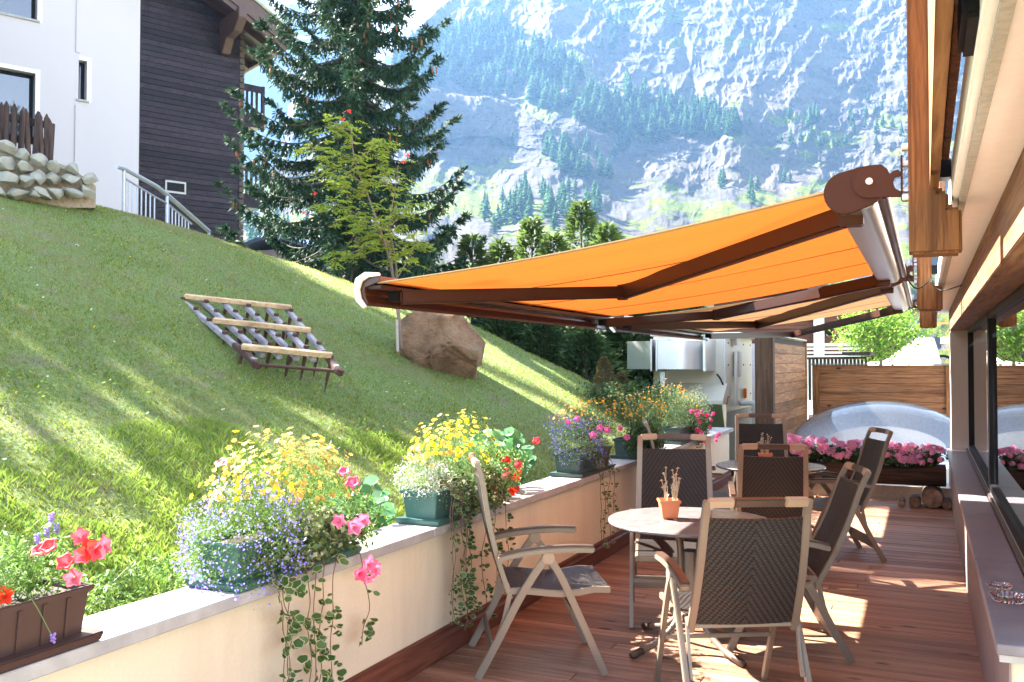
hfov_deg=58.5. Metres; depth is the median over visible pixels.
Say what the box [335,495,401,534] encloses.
border weeds
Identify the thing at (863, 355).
picket fence
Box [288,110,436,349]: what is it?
rowan tree
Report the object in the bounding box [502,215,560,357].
thuja tree
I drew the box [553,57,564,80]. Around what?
mountain conifer
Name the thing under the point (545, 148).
mountain conifer
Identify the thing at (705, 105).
mountain conifer
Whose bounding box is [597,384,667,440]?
bidens plant
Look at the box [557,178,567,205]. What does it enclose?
mountain conifer
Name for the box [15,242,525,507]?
dandelions
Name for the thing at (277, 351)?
wooden harrow
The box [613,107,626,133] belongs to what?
mountain conifer
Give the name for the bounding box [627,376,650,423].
conical shrub
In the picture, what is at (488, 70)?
mountain conifer
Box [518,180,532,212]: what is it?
mountain conifer
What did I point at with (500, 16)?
mountain conifer
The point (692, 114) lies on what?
mountain conifer
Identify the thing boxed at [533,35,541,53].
mountain conifer
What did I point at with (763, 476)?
garden chair
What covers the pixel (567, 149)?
mountain conifer
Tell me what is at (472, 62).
mountain conifer
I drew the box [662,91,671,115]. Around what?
mountain conifer
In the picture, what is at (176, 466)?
tall grass
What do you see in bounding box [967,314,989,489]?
window frame
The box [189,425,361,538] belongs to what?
bidens plant
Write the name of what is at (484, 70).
mountain conifer
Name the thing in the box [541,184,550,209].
mountain conifer
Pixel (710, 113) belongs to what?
mountain conifer
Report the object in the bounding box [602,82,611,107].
mountain conifer
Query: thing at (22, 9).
window
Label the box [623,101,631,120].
mountain conifer
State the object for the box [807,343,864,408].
white slat railing
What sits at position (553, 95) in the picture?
mountain conifer
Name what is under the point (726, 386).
ventilation unit
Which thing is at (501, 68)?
mountain conifer
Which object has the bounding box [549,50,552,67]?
mountain conifer
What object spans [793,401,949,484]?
skylight dome
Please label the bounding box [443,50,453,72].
mountain conifer
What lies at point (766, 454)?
terracotta pot
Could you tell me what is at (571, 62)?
mountain conifer
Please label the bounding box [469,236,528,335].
thuja tree
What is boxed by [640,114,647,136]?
mountain conifer
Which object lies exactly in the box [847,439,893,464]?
geranium plant
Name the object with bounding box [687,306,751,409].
thuja tree
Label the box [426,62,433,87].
mountain conifer
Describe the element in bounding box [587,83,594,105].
mountain conifer
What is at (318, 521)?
variegated plectranthus
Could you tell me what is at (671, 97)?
mountain conifer
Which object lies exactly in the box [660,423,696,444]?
planter box
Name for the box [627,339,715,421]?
air duct
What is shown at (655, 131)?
mountain conifer
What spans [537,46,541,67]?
mountain conifer
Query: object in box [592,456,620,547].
trailing plectranthus
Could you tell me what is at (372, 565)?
petunia plant
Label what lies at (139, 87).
chalet
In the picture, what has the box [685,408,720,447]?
petunia plant
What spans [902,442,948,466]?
geranium plant
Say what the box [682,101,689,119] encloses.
mountain conifer
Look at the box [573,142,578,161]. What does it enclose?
mountain conifer
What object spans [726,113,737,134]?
mountain conifer
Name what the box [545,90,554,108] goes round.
mountain conifer
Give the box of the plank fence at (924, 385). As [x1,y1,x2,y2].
[808,364,949,448]
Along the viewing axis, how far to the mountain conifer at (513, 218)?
445.32 m
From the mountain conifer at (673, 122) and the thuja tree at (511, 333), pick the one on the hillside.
the thuja tree at (511, 333)
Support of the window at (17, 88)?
in the chalet at (139, 87)
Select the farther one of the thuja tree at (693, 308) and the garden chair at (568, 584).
the thuja tree at (693, 308)
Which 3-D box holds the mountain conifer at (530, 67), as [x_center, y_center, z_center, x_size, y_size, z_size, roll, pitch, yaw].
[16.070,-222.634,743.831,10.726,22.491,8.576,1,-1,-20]
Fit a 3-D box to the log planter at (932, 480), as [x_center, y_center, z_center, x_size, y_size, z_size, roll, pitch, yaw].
[4.021,1.680,10.981,2.160,0.476,0.506,-1,-2,24]
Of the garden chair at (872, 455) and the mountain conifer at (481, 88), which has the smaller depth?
the garden chair at (872, 455)
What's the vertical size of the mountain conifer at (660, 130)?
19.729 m
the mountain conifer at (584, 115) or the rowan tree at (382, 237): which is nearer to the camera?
the rowan tree at (382, 237)
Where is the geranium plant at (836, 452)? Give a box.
[816,437,855,462]
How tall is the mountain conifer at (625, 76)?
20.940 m
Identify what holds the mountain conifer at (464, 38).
on the mountain at (763, 62)
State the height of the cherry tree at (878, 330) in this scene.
2.417 m
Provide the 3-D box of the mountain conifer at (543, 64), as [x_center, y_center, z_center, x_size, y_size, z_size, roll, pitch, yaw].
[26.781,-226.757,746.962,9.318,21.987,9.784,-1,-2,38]
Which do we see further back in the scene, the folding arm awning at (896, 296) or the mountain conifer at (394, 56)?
the mountain conifer at (394, 56)
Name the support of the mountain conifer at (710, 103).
on the mountain at (763, 62)
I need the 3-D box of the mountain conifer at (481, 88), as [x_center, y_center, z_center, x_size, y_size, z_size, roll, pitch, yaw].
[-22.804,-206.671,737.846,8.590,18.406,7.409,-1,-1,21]
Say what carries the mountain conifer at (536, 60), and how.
on the mountain at (763, 62)
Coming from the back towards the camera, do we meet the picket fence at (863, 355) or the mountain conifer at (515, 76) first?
the mountain conifer at (515, 76)
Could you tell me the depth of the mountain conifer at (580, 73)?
733.29 m
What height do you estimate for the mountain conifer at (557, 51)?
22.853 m
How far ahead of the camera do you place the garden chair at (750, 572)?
4.15 m
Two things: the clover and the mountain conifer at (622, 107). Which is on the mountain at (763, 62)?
the mountain conifer at (622, 107)
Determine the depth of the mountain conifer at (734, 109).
663.88 m
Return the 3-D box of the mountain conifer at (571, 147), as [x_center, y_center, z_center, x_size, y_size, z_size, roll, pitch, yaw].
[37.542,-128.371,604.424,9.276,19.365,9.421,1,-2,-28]
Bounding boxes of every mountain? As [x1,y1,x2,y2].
[241,0,964,379]
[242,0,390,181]
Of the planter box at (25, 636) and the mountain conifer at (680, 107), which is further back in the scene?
the mountain conifer at (680, 107)
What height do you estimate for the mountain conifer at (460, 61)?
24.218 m
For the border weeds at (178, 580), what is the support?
on the hillside
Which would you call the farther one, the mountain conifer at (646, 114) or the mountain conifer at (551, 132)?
the mountain conifer at (646, 114)
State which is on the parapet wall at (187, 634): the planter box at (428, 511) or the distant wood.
the planter box at (428, 511)
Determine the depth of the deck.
5.62 m
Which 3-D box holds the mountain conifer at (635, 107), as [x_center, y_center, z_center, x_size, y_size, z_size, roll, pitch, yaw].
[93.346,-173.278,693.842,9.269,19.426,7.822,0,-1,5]
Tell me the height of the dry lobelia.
0.329 m
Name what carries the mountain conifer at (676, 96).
on the mountain at (763, 62)
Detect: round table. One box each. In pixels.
[608,507,765,667]
[716,460,825,472]
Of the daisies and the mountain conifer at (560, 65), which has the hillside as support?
the daisies
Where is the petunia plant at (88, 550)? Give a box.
[0,512,111,603]
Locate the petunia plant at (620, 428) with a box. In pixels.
[565,415,630,442]
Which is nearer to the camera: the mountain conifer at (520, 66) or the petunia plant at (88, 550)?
the petunia plant at (88, 550)
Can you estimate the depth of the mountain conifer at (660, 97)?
722.81 m
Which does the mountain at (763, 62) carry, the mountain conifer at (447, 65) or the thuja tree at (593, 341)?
the mountain conifer at (447, 65)
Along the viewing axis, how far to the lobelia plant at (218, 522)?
3.68 m
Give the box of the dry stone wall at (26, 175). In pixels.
[0,140,98,207]
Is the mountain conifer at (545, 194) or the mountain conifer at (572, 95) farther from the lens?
the mountain conifer at (572, 95)
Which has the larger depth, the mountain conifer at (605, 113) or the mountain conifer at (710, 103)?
the mountain conifer at (710, 103)
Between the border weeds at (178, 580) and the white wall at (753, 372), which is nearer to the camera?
the border weeds at (178, 580)
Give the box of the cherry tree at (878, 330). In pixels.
[826,305,944,363]
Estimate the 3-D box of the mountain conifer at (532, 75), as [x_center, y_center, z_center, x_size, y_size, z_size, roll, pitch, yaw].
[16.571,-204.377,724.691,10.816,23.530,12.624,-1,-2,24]
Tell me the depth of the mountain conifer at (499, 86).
738.95 m
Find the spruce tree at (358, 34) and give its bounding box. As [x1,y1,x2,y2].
[211,0,491,325]
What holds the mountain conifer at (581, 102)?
on the mountain at (763, 62)
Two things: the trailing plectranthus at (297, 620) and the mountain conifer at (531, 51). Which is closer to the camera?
the trailing plectranthus at (297, 620)
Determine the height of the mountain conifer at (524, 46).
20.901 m
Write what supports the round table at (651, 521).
on the deck
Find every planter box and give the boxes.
[0,577,103,673]
[185,512,361,592]
[395,474,502,526]
[549,445,614,477]
[610,434,656,459]
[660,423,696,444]
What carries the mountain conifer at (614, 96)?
on the mountain at (763, 62)
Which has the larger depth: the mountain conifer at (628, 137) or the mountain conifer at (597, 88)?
the mountain conifer at (597, 88)
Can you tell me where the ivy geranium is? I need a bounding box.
[622,416,668,459]
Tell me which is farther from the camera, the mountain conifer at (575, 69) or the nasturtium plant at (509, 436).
the mountain conifer at (575, 69)
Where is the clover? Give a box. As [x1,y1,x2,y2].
[0,365,452,600]
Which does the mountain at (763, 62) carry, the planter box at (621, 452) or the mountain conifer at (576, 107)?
the mountain conifer at (576, 107)
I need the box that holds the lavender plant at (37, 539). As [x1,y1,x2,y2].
[0,512,59,643]
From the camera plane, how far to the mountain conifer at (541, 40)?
786.65 m
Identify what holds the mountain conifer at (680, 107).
on the mountain at (763, 62)
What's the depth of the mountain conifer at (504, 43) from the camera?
806.09 m
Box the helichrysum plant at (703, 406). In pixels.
[664,386,712,430]
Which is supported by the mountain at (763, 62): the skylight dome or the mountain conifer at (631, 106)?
the mountain conifer at (631, 106)
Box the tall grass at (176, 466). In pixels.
[0,411,449,615]
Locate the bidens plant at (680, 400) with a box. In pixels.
[640,377,701,426]
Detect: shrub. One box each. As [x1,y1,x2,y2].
[576,377,694,425]
[587,356,615,398]
[610,372,628,404]
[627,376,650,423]
[653,386,668,429]
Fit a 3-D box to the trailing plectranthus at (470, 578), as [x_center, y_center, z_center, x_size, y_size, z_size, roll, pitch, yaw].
[-0.219,1.220,5.441,0.230,0.901,0.889,-1,-2,24]
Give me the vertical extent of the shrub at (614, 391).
0.712 m
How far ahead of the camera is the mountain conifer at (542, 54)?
758.53 m
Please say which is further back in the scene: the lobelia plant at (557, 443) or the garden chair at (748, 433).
the garden chair at (748, 433)
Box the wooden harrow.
[181,294,344,392]
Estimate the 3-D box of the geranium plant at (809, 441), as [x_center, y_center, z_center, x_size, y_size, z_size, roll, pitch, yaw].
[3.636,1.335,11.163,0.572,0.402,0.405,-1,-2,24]
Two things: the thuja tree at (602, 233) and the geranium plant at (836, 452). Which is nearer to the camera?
the geranium plant at (836, 452)
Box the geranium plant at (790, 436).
[787,433,800,456]
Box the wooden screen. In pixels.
[755,337,807,433]
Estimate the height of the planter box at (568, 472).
0.185 m
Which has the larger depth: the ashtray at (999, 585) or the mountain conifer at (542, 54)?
the mountain conifer at (542, 54)
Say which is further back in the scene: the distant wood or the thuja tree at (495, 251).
the distant wood
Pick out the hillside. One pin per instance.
(494, 409)
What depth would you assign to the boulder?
10.37 m
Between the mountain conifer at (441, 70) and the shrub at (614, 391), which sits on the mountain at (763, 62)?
the mountain conifer at (441, 70)
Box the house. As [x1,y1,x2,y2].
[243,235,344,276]
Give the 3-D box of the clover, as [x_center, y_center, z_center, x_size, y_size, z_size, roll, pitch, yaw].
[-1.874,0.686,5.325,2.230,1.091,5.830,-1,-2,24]
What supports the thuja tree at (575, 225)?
on the hillside
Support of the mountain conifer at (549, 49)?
on the mountain at (763, 62)
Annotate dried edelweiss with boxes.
[661,467,682,500]
[757,432,772,453]
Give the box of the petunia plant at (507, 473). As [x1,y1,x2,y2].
[477,443,529,501]
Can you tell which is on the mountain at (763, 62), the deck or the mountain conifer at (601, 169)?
the mountain conifer at (601, 169)
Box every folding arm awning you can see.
[353,155,916,331]
[609,263,916,341]
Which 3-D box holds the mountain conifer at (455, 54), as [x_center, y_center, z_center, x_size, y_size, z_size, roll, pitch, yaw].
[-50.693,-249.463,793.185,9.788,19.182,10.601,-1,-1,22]
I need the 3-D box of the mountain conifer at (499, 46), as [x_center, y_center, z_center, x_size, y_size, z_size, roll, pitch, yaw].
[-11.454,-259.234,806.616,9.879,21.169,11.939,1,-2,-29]
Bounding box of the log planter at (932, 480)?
[808,460,945,508]
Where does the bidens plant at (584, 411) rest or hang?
in the planter box at (568, 472)
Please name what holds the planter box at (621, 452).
on the parapet wall at (187, 634)
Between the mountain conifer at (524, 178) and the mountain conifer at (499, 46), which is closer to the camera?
the mountain conifer at (524, 178)
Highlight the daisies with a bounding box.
[3,210,552,459]
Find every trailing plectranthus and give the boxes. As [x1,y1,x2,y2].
[255,531,379,681]
[427,470,515,629]
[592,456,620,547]
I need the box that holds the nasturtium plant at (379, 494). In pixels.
[326,475,395,528]
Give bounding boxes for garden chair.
[468,452,610,679]
[629,433,712,627]
[642,419,729,497]
[654,497,812,681]
[723,461,870,662]
[728,443,814,586]
[734,413,787,506]
[808,427,892,561]
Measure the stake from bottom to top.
0.352 m
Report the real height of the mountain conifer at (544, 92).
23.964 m
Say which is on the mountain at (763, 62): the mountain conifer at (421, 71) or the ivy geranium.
the mountain conifer at (421, 71)
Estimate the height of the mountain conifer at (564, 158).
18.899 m
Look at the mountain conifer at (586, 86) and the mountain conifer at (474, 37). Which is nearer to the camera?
the mountain conifer at (586, 86)
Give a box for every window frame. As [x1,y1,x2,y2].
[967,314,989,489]
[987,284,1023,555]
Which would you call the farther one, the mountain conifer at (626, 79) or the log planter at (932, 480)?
the mountain conifer at (626, 79)
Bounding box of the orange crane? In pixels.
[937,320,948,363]
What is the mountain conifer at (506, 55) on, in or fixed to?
on the mountain at (763, 62)
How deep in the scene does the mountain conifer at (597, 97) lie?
683.97 m
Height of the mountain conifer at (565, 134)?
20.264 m
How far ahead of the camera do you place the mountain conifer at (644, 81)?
747.84 m
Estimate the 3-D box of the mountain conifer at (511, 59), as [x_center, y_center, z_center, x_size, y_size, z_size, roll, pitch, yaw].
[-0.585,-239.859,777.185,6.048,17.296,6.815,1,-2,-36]
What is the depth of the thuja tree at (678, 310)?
17.77 m
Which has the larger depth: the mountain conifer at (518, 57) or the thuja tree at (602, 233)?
the mountain conifer at (518, 57)
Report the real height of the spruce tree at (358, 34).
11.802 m
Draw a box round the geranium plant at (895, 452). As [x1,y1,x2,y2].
[884,440,925,466]
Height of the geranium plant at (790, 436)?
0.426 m
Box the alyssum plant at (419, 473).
[390,452,464,509]
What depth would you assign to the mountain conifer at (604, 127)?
652.63 m
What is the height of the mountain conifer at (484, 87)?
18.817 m
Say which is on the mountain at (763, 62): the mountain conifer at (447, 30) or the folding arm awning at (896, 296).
the mountain conifer at (447, 30)
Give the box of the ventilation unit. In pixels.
[650,332,754,460]
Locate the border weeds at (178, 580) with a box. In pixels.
[55,544,201,616]
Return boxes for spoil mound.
[807,337,941,417]
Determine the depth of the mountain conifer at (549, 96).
690.39 m
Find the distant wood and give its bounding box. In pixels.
[242,8,906,244]
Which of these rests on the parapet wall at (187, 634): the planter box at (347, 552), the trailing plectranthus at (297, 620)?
the planter box at (347, 552)
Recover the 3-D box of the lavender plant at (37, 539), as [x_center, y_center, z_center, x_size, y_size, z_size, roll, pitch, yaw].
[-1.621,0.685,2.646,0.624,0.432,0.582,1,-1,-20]
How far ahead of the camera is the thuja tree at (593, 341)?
15.37 m
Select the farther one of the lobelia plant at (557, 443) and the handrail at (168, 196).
the handrail at (168, 196)
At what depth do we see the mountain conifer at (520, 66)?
753.29 m
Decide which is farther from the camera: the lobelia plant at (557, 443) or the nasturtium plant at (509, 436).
the lobelia plant at (557, 443)
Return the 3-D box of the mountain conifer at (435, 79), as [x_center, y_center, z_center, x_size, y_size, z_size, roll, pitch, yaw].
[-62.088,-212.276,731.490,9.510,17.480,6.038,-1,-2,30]
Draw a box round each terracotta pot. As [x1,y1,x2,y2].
[657,498,680,519]
[758,452,772,456]
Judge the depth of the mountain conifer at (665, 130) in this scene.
663.64 m
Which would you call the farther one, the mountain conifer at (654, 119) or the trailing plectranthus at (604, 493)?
the mountain conifer at (654, 119)
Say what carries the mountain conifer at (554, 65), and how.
on the mountain at (763, 62)
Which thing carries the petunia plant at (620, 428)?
in the planter box at (568, 472)
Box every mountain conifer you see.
[389,48,397,63]
[409,28,414,41]
[419,65,425,88]
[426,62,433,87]
[432,66,438,84]
[436,28,443,46]
[438,53,446,76]
[439,45,446,65]
[441,38,447,54]
[442,23,449,36]
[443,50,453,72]
[444,53,450,74]
[447,60,455,81]
[449,24,455,39]
[450,43,458,59]
[454,32,461,51]
[456,44,466,66]
[461,11,470,31]
[461,31,466,48]
[466,54,475,76]
[467,41,477,59]
[471,24,480,45]
[471,67,481,91]
[475,35,482,56]
[477,22,482,33]
[479,74,489,94]
[479,75,487,92]
[481,63,486,81]
[482,39,491,63]
[487,60,493,78]
[488,64,494,86]
[492,55,497,75]
[492,71,504,95]
[494,36,503,55]
[497,8,503,22]
[499,61,506,79]
[500,34,509,55]
[500,44,509,66]
[506,28,510,44]
[508,50,513,65]
[508,193,520,223]
[511,44,520,65]
[511,62,518,78]
[512,47,521,70]
[513,65,519,85]
[515,179,522,204]
[517,60,523,81]
[518,49,529,70]
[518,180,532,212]
[521,37,528,55]
[522,170,532,192]
[524,76,538,104]
[525,55,536,76]
[526,69,539,89]
[527,40,534,61]
[528,29,535,50]
[529,77,540,102]
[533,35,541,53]
[533,48,540,72]
[535,66,541,86]
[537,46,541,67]
[538,30,545,48]
[538,69,545,90]
[539,79,548,105]
[540,47,543,63]
[540,52,546,72]
[541,132,549,154]
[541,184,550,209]
[541,186,560,218]
[544,36,549,55]
[544,82,549,104]
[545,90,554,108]
[545,126,556,146]
[546,42,554,60]
[546,85,553,106]
[547,86,555,108]
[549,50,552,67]
[550,54,560,76]
[551,85,564,109]
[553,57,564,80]
[553,82,557,95]
[555,47,563,61]
[557,134,565,153]
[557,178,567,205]
[560,148,569,173]
[561,40,567,60]
[563,66,569,88]
[564,130,570,155]
[564,149,571,171]
[565,141,570,159]
[566,76,576,102]
[567,49,575,69]
[567,134,573,154]
[572,95,581,118]
[573,56,582,79]
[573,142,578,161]
[575,57,584,81]
[578,96,594,123]
[579,92,583,111]
[583,78,587,97]
[584,79,590,100]
[585,151,593,174]
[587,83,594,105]
[588,191,598,221]
[590,92,597,115]
[590,179,596,202]
[593,81,600,99]
[594,88,598,104]
[594,109,601,127]
[595,108,609,132]
[595,150,606,176]
[599,98,602,114]
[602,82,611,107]
[603,104,611,129]
[603,154,613,178]
[609,85,620,108]
[610,94,618,115]
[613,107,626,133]
[618,116,625,136]
[620,98,625,114]
[622,66,629,86]
[623,70,628,92]
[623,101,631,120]
[624,74,632,95]
[624,113,636,136]
[624,120,636,142]
[629,97,635,117]
[631,84,636,102]
[632,101,637,119]
[635,102,642,124]
[637,97,643,110]
[640,73,649,90]
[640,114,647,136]
[644,107,648,123]
[645,114,654,137]
[650,116,656,139]
[652,109,657,132]
[655,118,666,141]
[656,90,661,105]
[660,119,669,140]
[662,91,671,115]
[664,100,672,119]
[669,87,675,105]
[669,112,679,131]
[670,91,675,109]
[672,87,679,107]
[675,97,683,118]
[681,95,688,115]
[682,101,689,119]
[685,117,696,135]
[688,106,697,128]
[691,97,697,112]
[694,106,701,123]
[701,90,707,106]
[701,98,709,119]
[707,94,712,111]
[707,107,714,123]
[711,115,722,137]
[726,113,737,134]
[731,111,742,135]
[732,104,740,124]
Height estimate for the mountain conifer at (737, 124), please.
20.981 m
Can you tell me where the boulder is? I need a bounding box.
[395,311,484,378]
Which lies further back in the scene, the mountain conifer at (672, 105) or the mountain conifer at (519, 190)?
the mountain conifer at (672, 105)
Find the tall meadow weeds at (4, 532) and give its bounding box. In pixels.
[0,531,33,580]
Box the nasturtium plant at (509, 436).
[449,426,540,489]
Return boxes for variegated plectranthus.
[248,501,362,576]
[449,460,509,514]
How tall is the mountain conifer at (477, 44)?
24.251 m
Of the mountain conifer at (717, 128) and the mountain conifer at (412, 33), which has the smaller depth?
the mountain conifer at (717, 128)
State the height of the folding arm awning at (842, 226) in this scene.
0.542 m
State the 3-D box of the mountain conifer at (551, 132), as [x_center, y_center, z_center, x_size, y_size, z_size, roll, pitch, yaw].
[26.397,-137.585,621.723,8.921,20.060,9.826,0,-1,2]
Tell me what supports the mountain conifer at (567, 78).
on the mountain at (763, 62)
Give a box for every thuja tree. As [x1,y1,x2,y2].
[453,232,502,336]
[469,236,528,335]
[475,318,541,353]
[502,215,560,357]
[515,323,589,377]
[523,229,589,378]
[535,199,604,354]
[555,327,632,400]
[565,220,651,398]
[588,310,668,390]
[632,308,687,381]
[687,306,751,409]
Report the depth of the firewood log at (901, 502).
10.49 m
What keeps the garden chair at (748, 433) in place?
on the deck
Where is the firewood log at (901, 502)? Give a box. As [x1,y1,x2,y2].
[898,497,904,506]
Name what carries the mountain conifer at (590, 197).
on the mountain at (763, 62)
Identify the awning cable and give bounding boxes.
[907,277,961,290]
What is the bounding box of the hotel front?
[902,0,1023,681]
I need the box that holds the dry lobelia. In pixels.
[576,430,617,467]
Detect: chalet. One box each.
[0,0,296,242]
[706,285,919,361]
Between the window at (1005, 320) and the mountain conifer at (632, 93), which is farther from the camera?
the mountain conifer at (632, 93)
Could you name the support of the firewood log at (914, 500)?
on the deck
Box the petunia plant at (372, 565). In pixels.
[214,457,383,583]
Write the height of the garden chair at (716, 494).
1.136 m
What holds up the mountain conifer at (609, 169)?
on the mountain at (763, 62)
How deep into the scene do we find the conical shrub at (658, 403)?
12.15 m
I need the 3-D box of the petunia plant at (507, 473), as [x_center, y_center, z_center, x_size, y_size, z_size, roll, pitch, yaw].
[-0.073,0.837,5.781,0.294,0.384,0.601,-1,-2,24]
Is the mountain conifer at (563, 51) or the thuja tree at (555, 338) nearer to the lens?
the thuja tree at (555, 338)
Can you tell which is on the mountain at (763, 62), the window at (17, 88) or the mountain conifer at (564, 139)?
the mountain conifer at (564, 139)
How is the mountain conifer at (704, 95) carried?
on the mountain at (763, 62)
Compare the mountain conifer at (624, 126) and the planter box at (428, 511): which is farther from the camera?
the mountain conifer at (624, 126)
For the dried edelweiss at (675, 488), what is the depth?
5.37 m
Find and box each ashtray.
[986,581,1012,589]
[989,590,1023,604]
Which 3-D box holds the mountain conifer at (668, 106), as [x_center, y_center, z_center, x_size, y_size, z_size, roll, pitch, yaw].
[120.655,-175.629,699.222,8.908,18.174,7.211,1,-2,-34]
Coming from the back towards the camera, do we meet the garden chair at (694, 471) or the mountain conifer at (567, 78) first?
the mountain conifer at (567, 78)
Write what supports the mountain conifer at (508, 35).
on the mountain at (763, 62)
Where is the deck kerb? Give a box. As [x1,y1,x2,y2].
[808,483,950,500]
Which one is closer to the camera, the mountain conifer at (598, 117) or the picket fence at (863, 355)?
the picket fence at (863, 355)
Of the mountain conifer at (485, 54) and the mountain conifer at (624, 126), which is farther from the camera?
the mountain conifer at (485, 54)
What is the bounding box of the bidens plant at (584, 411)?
[549,397,628,440]
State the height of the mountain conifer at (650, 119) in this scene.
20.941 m
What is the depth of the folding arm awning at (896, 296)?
9.76 m
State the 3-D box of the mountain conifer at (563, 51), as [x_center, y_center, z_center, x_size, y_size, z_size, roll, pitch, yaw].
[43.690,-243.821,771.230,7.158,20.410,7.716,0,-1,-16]
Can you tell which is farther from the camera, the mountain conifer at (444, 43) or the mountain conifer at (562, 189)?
the mountain conifer at (444, 43)
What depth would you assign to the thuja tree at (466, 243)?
17.42 m
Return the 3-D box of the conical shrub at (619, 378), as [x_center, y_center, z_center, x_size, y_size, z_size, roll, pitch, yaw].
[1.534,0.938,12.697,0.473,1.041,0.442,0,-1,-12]
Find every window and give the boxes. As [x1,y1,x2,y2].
[0,0,41,22]
[0,63,39,144]
[76,56,91,102]
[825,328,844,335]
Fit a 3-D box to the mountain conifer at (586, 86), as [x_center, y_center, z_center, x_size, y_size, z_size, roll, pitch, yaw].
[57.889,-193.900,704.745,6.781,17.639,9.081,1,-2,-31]
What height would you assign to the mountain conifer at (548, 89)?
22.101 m
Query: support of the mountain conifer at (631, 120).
on the mountain at (763, 62)
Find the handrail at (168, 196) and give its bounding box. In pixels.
[114,164,210,234]
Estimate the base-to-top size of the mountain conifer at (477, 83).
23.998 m
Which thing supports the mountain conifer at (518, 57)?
on the mountain at (763, 62)
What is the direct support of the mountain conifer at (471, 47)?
on the mountain at (763, 62)
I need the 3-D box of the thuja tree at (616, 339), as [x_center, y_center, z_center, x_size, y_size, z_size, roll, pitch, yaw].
[2.285,0.336,16.552,2.225,3.231,2.352,-1,-2,24]
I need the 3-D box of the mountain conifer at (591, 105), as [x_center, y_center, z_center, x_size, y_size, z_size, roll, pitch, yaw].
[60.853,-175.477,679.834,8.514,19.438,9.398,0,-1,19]
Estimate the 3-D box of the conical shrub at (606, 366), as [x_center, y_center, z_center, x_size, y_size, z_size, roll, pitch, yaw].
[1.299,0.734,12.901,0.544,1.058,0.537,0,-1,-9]
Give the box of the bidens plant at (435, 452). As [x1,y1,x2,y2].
[404,409,504,490]
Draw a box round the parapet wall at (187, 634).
[0,427,733,681]
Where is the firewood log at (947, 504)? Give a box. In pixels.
[942,496,951,509]
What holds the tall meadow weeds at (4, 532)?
on the hillside
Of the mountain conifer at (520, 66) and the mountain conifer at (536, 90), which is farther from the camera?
the mountain conifer at (520, 66)
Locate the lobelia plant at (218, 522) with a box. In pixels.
[171,464,315,604]
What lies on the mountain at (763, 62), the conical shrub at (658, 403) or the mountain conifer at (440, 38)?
the mountain conifer at (440, 38)
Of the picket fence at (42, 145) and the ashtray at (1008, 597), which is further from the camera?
the picket fence at (42, 145)
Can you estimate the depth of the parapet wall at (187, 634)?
4.48 m
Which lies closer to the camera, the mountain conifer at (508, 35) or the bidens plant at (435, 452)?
the bidens plant at (435, 452)
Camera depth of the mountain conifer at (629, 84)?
725.65 m
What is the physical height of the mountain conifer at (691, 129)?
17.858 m
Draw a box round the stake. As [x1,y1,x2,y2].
[396,320,398,350]
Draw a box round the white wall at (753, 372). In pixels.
[751,344,754,423]
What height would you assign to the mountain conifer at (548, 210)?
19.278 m
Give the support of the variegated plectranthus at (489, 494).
in the planter box at (428, 511)
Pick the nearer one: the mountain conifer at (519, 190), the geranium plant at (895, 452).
the geranium plant at (895, 452)
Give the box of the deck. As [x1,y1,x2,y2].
[405,477,983,681]
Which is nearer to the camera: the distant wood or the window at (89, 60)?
the window at (89, 60)
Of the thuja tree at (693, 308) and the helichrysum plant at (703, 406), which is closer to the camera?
the helichrysum plant at (703, 406)
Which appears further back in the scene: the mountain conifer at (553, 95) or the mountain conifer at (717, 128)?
the mountain conifer at (553, 95)
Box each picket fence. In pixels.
[0,101,54,160]
[807,352,875,399]
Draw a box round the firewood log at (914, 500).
[909,493,920,507]
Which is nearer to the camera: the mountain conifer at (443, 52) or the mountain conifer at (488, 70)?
the mountain conifer at (488, 70)
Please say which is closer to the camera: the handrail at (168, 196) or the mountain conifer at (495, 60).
the handrail at (168, 196)
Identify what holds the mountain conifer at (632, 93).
on the mountain at (763, 62)
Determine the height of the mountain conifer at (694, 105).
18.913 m
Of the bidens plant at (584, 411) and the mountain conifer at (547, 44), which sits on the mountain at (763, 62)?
the mountain conifer at (547, 44)
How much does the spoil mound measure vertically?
2.572 m
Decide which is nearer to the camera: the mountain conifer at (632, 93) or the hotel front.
the hotel front
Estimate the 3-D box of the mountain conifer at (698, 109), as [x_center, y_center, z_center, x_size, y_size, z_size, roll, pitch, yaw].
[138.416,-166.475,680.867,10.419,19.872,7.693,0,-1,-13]
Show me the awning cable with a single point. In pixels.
(932, 283)
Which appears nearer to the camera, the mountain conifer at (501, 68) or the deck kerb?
the deck kerb
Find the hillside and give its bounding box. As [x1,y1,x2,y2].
[0,197,733,615]
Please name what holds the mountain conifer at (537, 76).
on the mountain at (763, 62)
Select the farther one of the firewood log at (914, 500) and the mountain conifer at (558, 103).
the mountain conifer at (558, 103)
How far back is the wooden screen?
14.39 m
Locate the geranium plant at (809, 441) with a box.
[790,435,828,461]
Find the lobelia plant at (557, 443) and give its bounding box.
[544,411,611,469]

